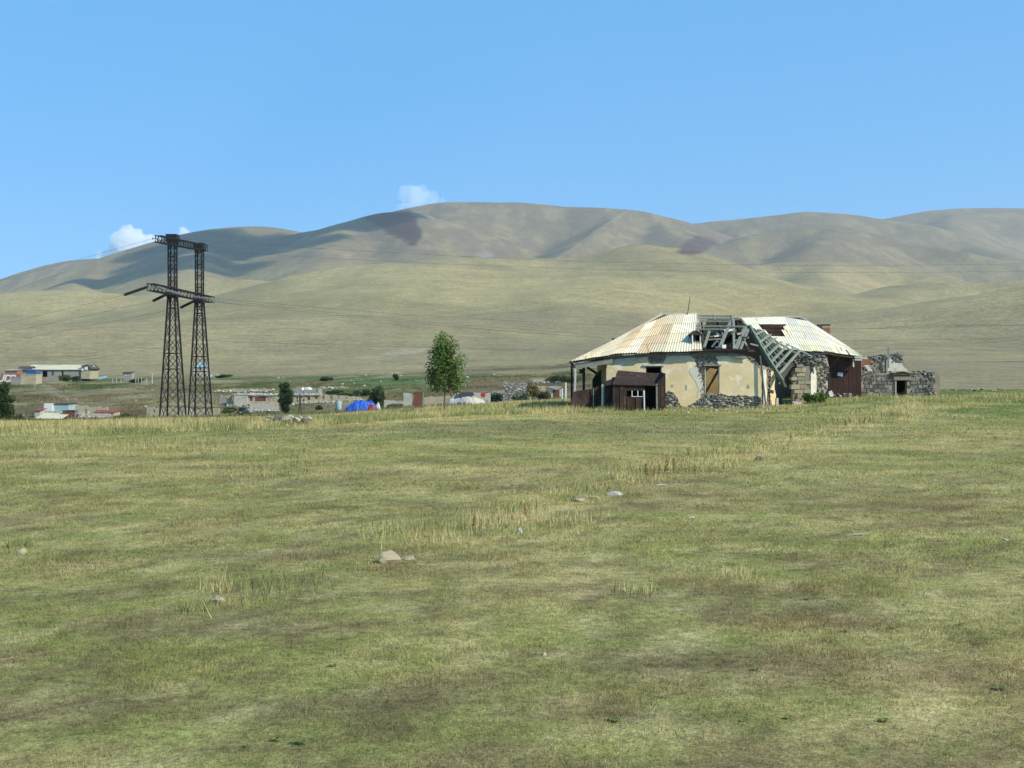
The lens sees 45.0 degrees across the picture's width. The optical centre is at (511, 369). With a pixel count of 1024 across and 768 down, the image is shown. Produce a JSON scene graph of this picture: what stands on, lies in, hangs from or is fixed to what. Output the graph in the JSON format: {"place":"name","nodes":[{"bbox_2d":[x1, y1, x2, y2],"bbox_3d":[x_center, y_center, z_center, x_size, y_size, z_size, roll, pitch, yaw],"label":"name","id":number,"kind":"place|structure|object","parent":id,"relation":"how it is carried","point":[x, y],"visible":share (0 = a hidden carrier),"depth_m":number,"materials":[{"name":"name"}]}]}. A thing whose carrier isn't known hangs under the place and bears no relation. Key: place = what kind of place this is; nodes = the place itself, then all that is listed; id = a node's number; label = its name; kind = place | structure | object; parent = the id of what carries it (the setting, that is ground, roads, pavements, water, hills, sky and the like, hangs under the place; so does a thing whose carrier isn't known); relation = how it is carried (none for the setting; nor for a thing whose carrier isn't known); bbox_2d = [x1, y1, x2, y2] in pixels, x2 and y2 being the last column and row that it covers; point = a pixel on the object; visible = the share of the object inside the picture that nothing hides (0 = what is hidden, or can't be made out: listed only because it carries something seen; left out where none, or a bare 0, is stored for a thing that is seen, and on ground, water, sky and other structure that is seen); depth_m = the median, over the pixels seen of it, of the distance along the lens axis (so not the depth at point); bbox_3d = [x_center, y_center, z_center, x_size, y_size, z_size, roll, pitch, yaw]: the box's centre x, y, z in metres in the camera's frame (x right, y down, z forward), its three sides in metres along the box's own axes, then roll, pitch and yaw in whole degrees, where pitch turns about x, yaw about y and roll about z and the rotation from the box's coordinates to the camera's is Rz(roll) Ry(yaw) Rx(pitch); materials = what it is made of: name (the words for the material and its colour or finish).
{"place":"outdoors","nodes":[
{"label":"outdoors","id":0,"kind":"place"},
{"bbox_2d":[204,340,554,350],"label":"power line wire","id":1,"kind":"object","parent":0,"point":[387,346],"visible":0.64,"depth_m":329.99,"materials":[{"name":"metal"}]},
{"bbox_2d":[0,388,1023,767],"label":"field","id":2,"kind":"structure","parent":0,"point":[966,748],"depth_m":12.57,"materials":[{"name":"plant"}]},
{"bbox_2d":[16,547,27,553],"bbox_3d":[-6.675,2.499,16.861,0.166,0.140,0.144,0,0,-34],"label":"rock","id":3,"kind":"object","parent":2,"relation":"on","point":[23,550],"visible":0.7,"depth_m":16.80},
{"bbox_2d":[124,234,243,416],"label":"power pylon","id":4,"kind":"object","parent":2,"relation":"on","point":[172,240],"visible":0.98,"depth_m":146.88,"materials":[{"name":"metal"}]},
{"bbox_2d":[179,238,980,264],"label":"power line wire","id":5,"kind":"object","parent":4,"relation":"attached to","point":[514,258],"visible":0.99,"depth_m":147.35,"materials":[{"name":"metal"}]},
{"bbox_2d":[190,295,1002,328],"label":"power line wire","id":6,"kind":"object","parent":4,"relation":"attached to","point":[572,323],"visible":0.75,"depth_m":141.56,"materials":[{"name":"metal"}]},
{"bbox_2d":[222,251,993,272],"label":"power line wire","id":7,"kind":"object","parent":4,"relation":"attached to","point":[702,271],"visible":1,"depth_m":154.82,"materials":[{"name":"metal"}]},
{"bbox_2d":[219,299,1019,340],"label":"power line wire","id":8,"kind":"object","parent":4,"relation":"attached to","point":[610,334],"visible":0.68,"depth_m":150.62,"materials":[{"name":"metal"}]},
{"bbox_2d":[209,595,225,604],"bbox_3d":[-3.106,2.462,13.044,0.173,0.165,0.140,0,0,0],"label":"rock","id":9,"kind":"object","parent":2,"relation":"on","point":[212,598],"visible":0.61,"depth_m":13.00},
{"bbox_2d":[271,736,281,740],"bbox_3d":[-1.584,2.478,8.275,0.081,0.020,0.114,0,0,-30],"label":"weed rosette","id":10,"kind":"object","parent":2,"relation":"on","point":[274,738],"visible":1,"depth_m":8.28,"materials":[{"name":"green plant"}]},
{"bbox_2d":[273,414,283,418],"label":"rock","id":11,"kind":"object","parent":2,"relation":"on","point":[278,416],"visible":0.56,"depth_m":60.93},
{"bbox_2d":[280,415,290,420],"bbox_3d":[-10.639,2.301,58.002,0.528,0.313,0.566,0,0,8],"label":"rock","id":12,"kind":"object","parent":2,"relation":"on","point":[284,418],"visible":0.88,"depth_m":57.79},
{"bbox_2d":[293,417,299,422],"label":"rock","id":13,"kind":"object","parent":2,"relation":"on","point":[297,419],"visible":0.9,"depth_m":58.31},
{"bbox_2d":[291,738,308,743],"bbox_3d":[-1.403,2.475,8.206,0.146,0.026,0.104,0,0,13],"label":"weed rosette","id":14,"kind":"object","parent":2,"relation":"on","point":[300,741],"visible":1,"depth_m":8.19,"materials":[{"name":"green plant"}]},
{"bbox_2d":[297,394,303,413],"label":"trestle","id":15,"kind":"object","parent":2,"relation":"on","point":[299,404],"visible":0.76,"depth_m":149.95,"materials":[{"name":"brown wood"}]},
{"bbox_2d":[335,401,341,411],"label":"barrel","id":16,"kind":"object","parent":2,"relation":"on","point":[338,405],"visible":0.86,"depth_m":119.76,"materials":[{"name":"teal paint"}]},
{"bbox_2d":[344,400,375,411],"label":"tarpaulin heap","id":17,"kind":"object","parent":2,"relation":"on","point":[358,405],"visible":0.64,"depth_m":111.25,"materials":[{"name":"plastic"}]},
{"bbox_2d":[379,550,400,563],"bbox_3d":[-1.575,2.433,15.805,0.214,0.224,0.295,0,0,42],"label":"rock","id":18,"kind":"object","parent":2,"relation":"on","point":[390,556],"visible":0.8,"depth_m":15.77,"materials":[{"name":"stone"}]},
{"bbox_2d":[403,393,411,406],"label":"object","id":19,"kind":"structure","parent":2,"relation":"on","point":[407,398],"depth_m":150.00,"materials":[{"name":"stone"}]},
{"bbox_2d":[401,555,414,559],"bbox_3d":[-1.361,2.460,16.075,0.152,0.092,0.188,0,0,-31],"label":"rock","id":20,"kind":"object","parent":2,"relation":"on","point":[408,557],"visible":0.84,"depth_m":16.05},
{"bbox_2d":[411,392,423,408],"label":"rusty sheet","id":21,"kind":"object","parent":2,"relation":"on","point":[416,399],"visible":0.59,"depth_m":96.00,"materials":[{"name":"brown metal"}]},
{"bbox_2d":[425,330,468,410],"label":"poplar tree","id":22,"kind":"object","parent":2,"relation":"on","point":[444,361],"visible":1,"depth_m":75.85,"materials":[{"name":"green plant"}]},
{"bbox_2d":[446,396,484,404],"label":"white sheet","id":23,"kind":"object","parent":2,"relation":"on","point":[468,399],"visible":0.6,"depth_m":117.36,"materials":[{"name":"fabric"}]},
{"bbox_2d":[459,392,473,396],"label":"dark sheet","id":24,"kind":"object","parent":2,"relation":"on","point":[469,394],"visible":0.81,"depth_m":131.70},
{"bbox_2d":[452,393,490,402],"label":"patched wall","id":25,"kind":"structure","parent":2,"relation":"on","point":[487,398],"depth_m":132.00,"materials":[{"name":"concrete"}]},
{"bbox_2d":[523,503,526,517],"bbox_3d":[0.210,2.328,20.273,0.057,0.291,0.088,0,0,22],"label":"dock plant","id":26,"kind":"object","parent":2,"relation":"on","point":[524,511],"visible":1,"depth_m":20.27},
{"bbox_2d":[526,382,541,398],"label":"shrub","id":27,"kind":"object","parent":2,"relation":"on","point":[531,388],"visible":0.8,"depth_m":149.56,"materials":[{"name":"green plant"}]},
{"bbox_2d":[532,390,550,399],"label":"shrub","id":28,"kind":"object","parent":2,"relation":"on","point":[544,394],"visible":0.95,"depth_m":147.81,"materials":[{"name":"green plant"}]},
{"bbox_2d":[545,386,561,396],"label":"lean to","id":29,"kind":"object","parent":2,"relation":"on","point":[555,392],"visible":0.97,"depth_m":141.50,"materials":[{"name":"grey wood"}]},
{"bbox_2d":[565,383,566,398],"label":"fence post","id":30,"kind":"object","parent":2,"relation":"on","point":[565,390],"visible":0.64,"depth_m":117.94,"materials":[{"name":"white paint"}]},
{"bbox_2d":[572,498,585,501],"bbox_3d":[1.246,2.459,23.087,0.315,0.117,0.196,0,0,0],"label":"rock","id":31,"kind":"object","parent":2,"relation":"on","point":[578,499],"visible":0.75,"depth_m":23.05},
{"bbox_2d":[570,384,602,409],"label":"sheet fence","id":32,"kind":"object","parent":2,"relation":"on","point":[586,398],"visible":0.67,"depth_m":73.79,"materials":[{"name":"metal"}]},
{"bbox_2d":[607,491,622,495],"bbox_3d":[2.008,2.464,24.257,0.334,0.145,0.281,0,0,0],"label":"rock","id":33,"kind":"object","parent":2,"relation":"on","point":[617,493],"visible":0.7,"depth_m":24.18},
{"bbox_2d":[610,717,620,721],"bbox_3d":[0.728,2.476,8.725,0.134,0.024,0.096,0,0,6],"label":"weed rosette","id":34,"kind":"object","parent":2,"relation":"on","point":[614,719],"visible":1,"depth_m":8.72,"materials":[{"name":"green plant"}]},
{"bbox_2d":[602,370,665,410],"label":"metal shed","id":35,"kind":"structure","parent":2,"relation":"on","point":[630,390],"depth_m":73.11,"materials":[{"name":"brown"}]},
{"bbox_2d":[645,463,648,478],"bbox_3d":[3.007,2.282,27.578,0.115,0.379,0.074,0,0,28],"label":"dock plant","id":36,"kind":"object","parent":2,"relation":"on","point":[645,470],"visible":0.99,"depth_m":27.59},
{"bbox_2d":[664,459,668,472],"bbox_3d":[3.563,2.273,28.546,0.120,0.397,0.078,0,0,-27],"label":"dock plant","id":37,"kind":"object","parent":2,"relation":"on","point":[666,466],"visible":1,"depth_m":28.54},
{"bbox_2d":[569,313,867,408],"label":"ruined house","id":38,"kind":"structure","parent":2,"relation":"on","point":[723,361],"depth_m":79.21,"materials":[{"name":"paint"}]},
{"bbox_2d":[802,392,828,403],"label":"shrub","id":39,"kind":"object","parent":2,"relation":"on","point":[810,398],"visible":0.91,"depth_m":79.15,"materials":[{"name":"green plant"}]},
{"bbox_2d":[845,532,867,535],"bbox_3d":[5.155,2.475,18.490,0.362,0.057,0.212,0,0,0],"label":"rock","id":40,"kind":"object","parent":2,"relation":"on","point":[853,534],"visible":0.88,"depth_m":18.45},
{"bbox_2d":[876,717,889,721],"bbox_3d":[2.626,2.478,8.726,0.124,0.022,0.087,0,0,-26],"label":"weed rosette","id":41,"kind":"object","parent":2,"relation":"on","point":[883,719],"visible":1,"depth_m":8.73,"materials":[{"name":"green plant"}]},
{"bbox_2d":[861,347,939,395],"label":"stone annex","id":42,"kind":"object","parent":2,"relation":"on","point":[885,374],"visible":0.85,"depth_m":89.56,"materials":[{"name":"grey stone"}]},
{"bbox_2d":[0,202,1023,377],"bbox_3d":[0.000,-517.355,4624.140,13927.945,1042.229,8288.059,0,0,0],"label":"hills","id":43,"kind":"structure","parent":0,"point":[940,284],"depth_m":2256.64,"materials":[{"name":"green plant"}]},
{"bbox_2d":[193,362,207,375],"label":"blue roofed house","id":44,"kind":"structure","parent":43,"relation":"on","point":[200,369],"depth_m":500.00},
{"bbox_2d":[0,392,1023,619],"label":"dry grass","id":45,"kind":"structure","parent":0,"point":[421,412],"depth_m":49.83,"materials":[{"name":"plant"}]},
{"bbox_2d":[0,362,1023,419],"bbox_3d":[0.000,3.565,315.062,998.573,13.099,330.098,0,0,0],"label":"valley ground","id":46,"kind":"structure","parent":0,"point":[978,375],"depth_m":354.83,"materials":[{"name":"green plant"}]},
{"bbox_2d":[0,381,15,419],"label":"broadleaf tree","id":47,"kind":"object","parent":46,"relation":"on","point":[6,411],"visible":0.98,"depth_m":149.74,"materials":[{"name":"green plant"}]},
{"bbox_2d":[0,374,19,382],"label":"lettered wall","id":48,"kind":"structure","parent":46,"relation":"on","point":[6,378],"depth_m":418.00,"materials":[{"name":"white paint"}]},
{"bbox_2d":[4,369,22,376],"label":"brown shed","id":49,"kind":"structure","parent":46,"relation":"on","point":[11,371],"depth_m":440.00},
{"bbox_2d":[9,414,24,419],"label":"shrub","id":50,"kind":"object","parent":46,"relation":"on","point":[13,417],"visible":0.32,"depth_m":165.31,"materials":[{"name":"green plant"}]},
{"bbox_2d":[10,377,24,383],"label":"grey box hut","id":51,"kind":"object","parent":46,"relation":"on","point":[17,380],"visible":0.75,"depth_m":412.00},
{"bbox_2d":[17,366,35,373],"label":"dark roofed shed","id":52,"kind":"structure","parent":46,"relation":"on","point":[23,368],"depth_m":449.40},
{"bbox_2d":[21,374,41,383],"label":"tan hut","id":53,"kind":"object","parent":46,"relation":"on","point":[32,378],"visible":0.75,"depth_m":415.00,"materials":[{"name":"paint"}]},
{"bbox_2d":[25,369,40,373],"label":"blue shed","id":54,"kind":"structure","parent":46,"relation":"on","point":[31,371],"depth_m":436.00,"materials":[{"name":"paint"}]},
{"bbox_2d":[33,408,46,416],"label":"red canopy","id":55,"kind":"object","parent":46,"relation":"on","point":[39,411],"visible":0.64,"depth_m":257.26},
{"bbox_2d":[36,413,68,418],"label":"cream roofed shed","id":56,"kind":"structure","parent":46,"relation":"on","point":[53,415],"depth_m":249.00,"materials":[{"name":"metal"}]},
{"bbox_2d":[45,411,62,412],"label":"base wall","id":57,"kind":"structure","parent":46,"relation":"on","point":[54,411],"depth_m":259.50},
{"bbox_2d":[43,403,77,412],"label":"teal shed","id":58,"kind":"structure","parent":46,"relation":"on","point":[63,406],"depth_m":262.00,"materials":[{"name":"paint"}]},
{"bbox_2d":[44,403,53,412],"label":"white topped box","id":59,"kind":"object","parent":58,"relation":"on","point":[49,406],"visible":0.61,"depth_m":261.40,"materials":[{"name":"paint"}]},
{"bbox_2d":[57,374,71,380],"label":"shrub","id":60,"kind":"object","parent":46,"relation":"on","point":[63,377],"visible":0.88,"depth_m":443.93,"materials":[{"name":"green plant"}]},
{"bbox_2d":[31,365,99,380],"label":"long barn","id":61,"kind":"structure","parent":46,"relation":"on","point":[82,372],"depth_m":452.00,"materials":[{"name":"white paint"}]},
{"bbox_2d":[62,410,74,418],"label":"rusty box","id":62,"kind":"object","parent":46,"relation":"on","point":[71,412],"visible":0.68,"depth_m":250.00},
{"bbox_2d":[66,376,80,381],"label":"shrub","id":63,"kind":"object","parent":46,"relation":"on","point":[76,378],"visible":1,"depth_m":438.61,"materials":[{"name":"green plant"}]},
{"bbox_2d":[75,410,83,417],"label":"grey box","id":64,"kind":"object","parent":46,"relation":"on","point":[77,412],"visible":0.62,"depth_m":250.40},
{"bbox_2d":[77,412,84,418],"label":"ruined wall","id":65,"kind":"structure","parent":46,"relation":"on","point":[82,415],"depth_m":250.00,"materials":[{"name":"stone"}]},
{"bbox_2d":[75,405,107,412],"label":"ruined wall","id":66,"kind":"structure","parent":46,"relation":"on","point":[89,409],"depth_m":266.00,"materials":[{"name":"stone"}]},
{"bbox_2d":[84,413,110,418],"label":"ruined wall","id":67,"kind":"structure","parent":46,"relation":"on","point":[92,415],"depth_m":252.00,"materials":[{"name":"stone"}]},
{"bbox_2d":[92,410,119,416],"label":"red roofed shed","id":68,"kind":"structure","parent":46,"relation":"on","point":[113,412],"depth_m":257.39,"materials":[{"name":"metal"}]},
{"bbox_2d":[123,372,133,380],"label":"white hut","id":69,"kind":"object","parent":46,"relation":"on","point":[127,376],"visible":0.88,"depth_m":455.00,"materials":[{"name":"paint"}]},
{"bbox_2d":[129,378,145,382],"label":"shrub","id":70,"kind":"object","parent":46,"relation":"on","point":[132,380],"visible":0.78,"depth_m":428.91,"materials":[{"name":"green plant"}]},
{"bbox_2d":[147,407,187,416],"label":"ruined wall","id":71,"kind":"structure","parent":46,"relation":"on","point":[150,410],"depth_m":236.00,"materials":[{"name":"stone"}]},
{"bbox_2d":[197,408,219,415],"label":"ruined wall","id":72,"kind":"structure","parent":46,"relation":"on","point":[216,410],"depth_m":225.00,"materials":[{"name":"stone"}]},
{"bbox_2d":[219,395,226,405],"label":"ruined wall","id":73,"kind":"structure","parent":46,"relation":"on","point":[223,400],"depth_m":289.00,"materials":[{"name":"stone"}]},
{"bbox_2d":[215,374,232,377],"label":"shrub","id":74,"kind":"object","parent":46,"relation":"on","point":[223,375],"visible":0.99,"depth_m":469.44,"materials":[{"name":"green plant"}]},
{"bbox_2d":[221,407,236,412],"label":"shrub","id":75,"kind":"object","parent":46,"relation":"on","point":[229,409],"visible":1,"depth_m":261.43,"materials":[{"name":"green plant"}]},
{"bbox_2d":[226,395,233,406],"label":"ruined wall","id":76,"kind":"structure","parent":46,"relation":"on","point":[230,402],"depth_m":286.00,"materials":[{"name":"stone"}]},
{"bbox_2d":[229,412,251,415],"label":"shrub","id":77,"kind":"object","parent":46,"relation":"on","point":[241,413],"visible":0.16,"depth_m":215.34,"materials":[{"name":"green plant"}]},
{"bbox_2d":[237,407,248,413],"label":"parked car","id":78,"kind":"object","parent":46,"relation":"on","point":[242,409],"visible":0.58,"depth_m":255.26,"materials":[{"name":"paint"}]},
{"bbox_2d":[233,392,252,406],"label":"white front house","id":79,"kind":"structure","parent":46,"relation":"on","point":[241,399],"depth_m":285.00,"materials":[{"name":"paint"}]},
{"bbox_2d":[215,388,274,392],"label":"ruined wall","id":80,"kind":"structure","parent":46,"relation":"on","point":[248,390],"depth_m":344.50,"materials":[{"name":"stone"}]},
{"bbox_2d":[246,392,278,406],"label":"open front ruin","id":81,"kind":"object","parent":46,"relation":"on","point":[261,398],"visible":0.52,"depth_m":286.00,"materials":[{"name":"concrete"}]},
{"bbox_2d":[248,404,279,411],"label":"ruined wall","id":82,"kind":"structure","parent":46,"relation":"on","point":[263,407],"depth_m":267.00,"materials":[{"name":"stone"}]},
{"bbox_2d":[277,382,294,412],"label":"broadleaf tree","id":83,"kind":"object","parent":46,"relation":"on","point":[285,396],"visible":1,"depth_m":254.56,"materials":[{"name":"green plant"}]},
{"bbox_2d":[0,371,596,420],"bbox_3d":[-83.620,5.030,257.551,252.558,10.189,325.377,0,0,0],"label":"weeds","id":84,"kind":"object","parent":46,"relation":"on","point":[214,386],"visible":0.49,"depth_m":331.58,"materials":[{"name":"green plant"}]},
{"bbox_2d":[291,393,322,404],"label":"two door house","id":85,"kind":"structure","parent":46,"relation":"on","point":[306,398],"depth_m":285.00,"materials":[{"name":"concrete"}]},
{"bbox_2d":[292,387,321,393],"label":"ruin","id":86,"kind":"object","parent":46,"relation":"on","point":[297,390],"visible":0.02,"depth_m":301.00,"materials":[{"name":"concrete"}]},
{"bbox_2d":[315,405,323,409],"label":"shrub","id":87,"kind":"object","parent":46,"relation":"on","point":[319,407],"visible":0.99,"depth_m":261.27,"materials":[{"name":"brown plant"}]},
{"bbox_2d":[320,376,333,380],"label":"shrub","id":88,"kind":"object","parent":46,"relation":"on","point":[325,378],"visible":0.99,"depth_m":419.05,"materials":[{"name":"green plant"}]},
{"bbox_2d":[319,386,347,388],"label":"ruined wall","id":89,"kind":"structure","parent":46,"relation":"on","point":[328,387],"depth_m":351.16,"materials":[{"name":"stone"}]},
{"bbox_2d":[326,389,342,393],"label":"shrub","id":90,"kind":"object","parent":46,"relation":"on","point":[334,391],"visible":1,"depth_m":317.26,"materials":[{"name":"green plant"}]},
{"bbox_2d":[313,394,363,403],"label":"ruined wall","id":91,"kind":"structure","parent":46,"relation":"on","point":[319,399],"depth_m":286.00,"materials":[{"name":"stone"}]},
{"bbox_2d":[336,392,357,397],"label":"shrub","id":92,"kind":"object","parent":46,"relation":"on","point":[348,394],"visible":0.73,"depth_m":300.00,"materials":[{"name":"green plant"}]},
{"bbox_2d":[353,389,370,395],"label":"shrub","id":93,"kind":"object","parent":46,"relation":"on","point":[366,392],"visible":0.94,"depth_m":303.95,"materials":[{"name":"green plant"}]},
{"bbox_2d":[367,385,385,407],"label":"broadleaf tree","id":94,"kind":"object","parent":46,"relation":"on","point":[376,394],"visible":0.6,"depth_m":209.40,"materials":[{"name":"green plant"}]},
{"bbox_2d":[384,400,402,406],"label":"ruined wall","id":95,"kind":"structure","parent":46,"relation":"on","point":[387,402],"depth_m":205.00,"materials":[{"name":"stone"}]},
{"bbox_2d":[387,403,402,407],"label":"shrub","id":96,"kind":"object","parent":46,"relation":"on","point":[394,405],"visible":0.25,"depth_m":189.31,"materials":[{"name":"green plant"}]},
{"bbox_2d":[424,396,451,404],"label":"ruined wall","id":97,"kind":"structure","parent":46,"relation":"on","point":[431,399],"depth_m":190.00,"materials":[{"name":"stone"}]},
{"bbox_2d":[491,392,502,402],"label":"shrub","id":98,"kind":"object","parent":46,"relation":"on","point":[496,398],"visible":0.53,"depth_m":177.73,"materials":[{"name":"green plant"}]},
{"bbox_2d":[492,390,502,402],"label":"ruined wall","id":99,"kind":"structure","parent":46,"relation":"on","point":[499,391],"depth_m":200.00,"materials":[{"name":"concrete"}]},
{"bbox_2d":[502,382,528,401],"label":"stone wall","id":100,"kind":"structure","parent":46,"relation":"on","point":[510,389],"depth_m":171.96,"materials":[{"name":"stone"}]},
{"bbox_2d":[512,392,529,400],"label":"shrub","id":101,"kind":"object","parent":46,"relation":"on","point":[523,396],"visible":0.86,"depth_m":167.40,"materials":[{"name":"green plant"}]},
{"bbox_2d":[529,385,545,399],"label":"ruined wall","id":102,"kind":"structure","parent":46,"relation":"on","point":[543,388],"depth_m":173.00,"materials":[{"name":"stone"}]},
{"bbox_2d":[531,379,543,383],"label":"ruined wall","id":103,"kind":"structure","parent":46,"relation":"on","point":[538,381],"depth_m":330.00,"materials":[{"name":"stone"}]},
{"bbox_2d":[542,380,558,382],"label":"ruined wall","id":104,"kind":"structure","parent":46,"relation":"on","point":[544,381],"depth_m":329.20,"materials":[{"name":"stone"}]},
{"bbox_2d":[545,375,563,381],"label":"shrub","id":105,"kind":"object","parent":46,"relation":"on","point":[553,378],"visible":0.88,"depth_m":328.69,"materials":[{"name":"green plant"}]},
{"bbox_2d":[558,375,581,382],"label":"shrub","id":106,"kind":"object","parent":46,"relation":"on","point":[567,379],"visible":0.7,"depth_m":324.08,"materials":[{"name":"green plant"}]},
{"bbox_2d":[0,0,1023,278],"label":"sky","id":107,"kind":"structure","parent":0,"point":[123,123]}
]}

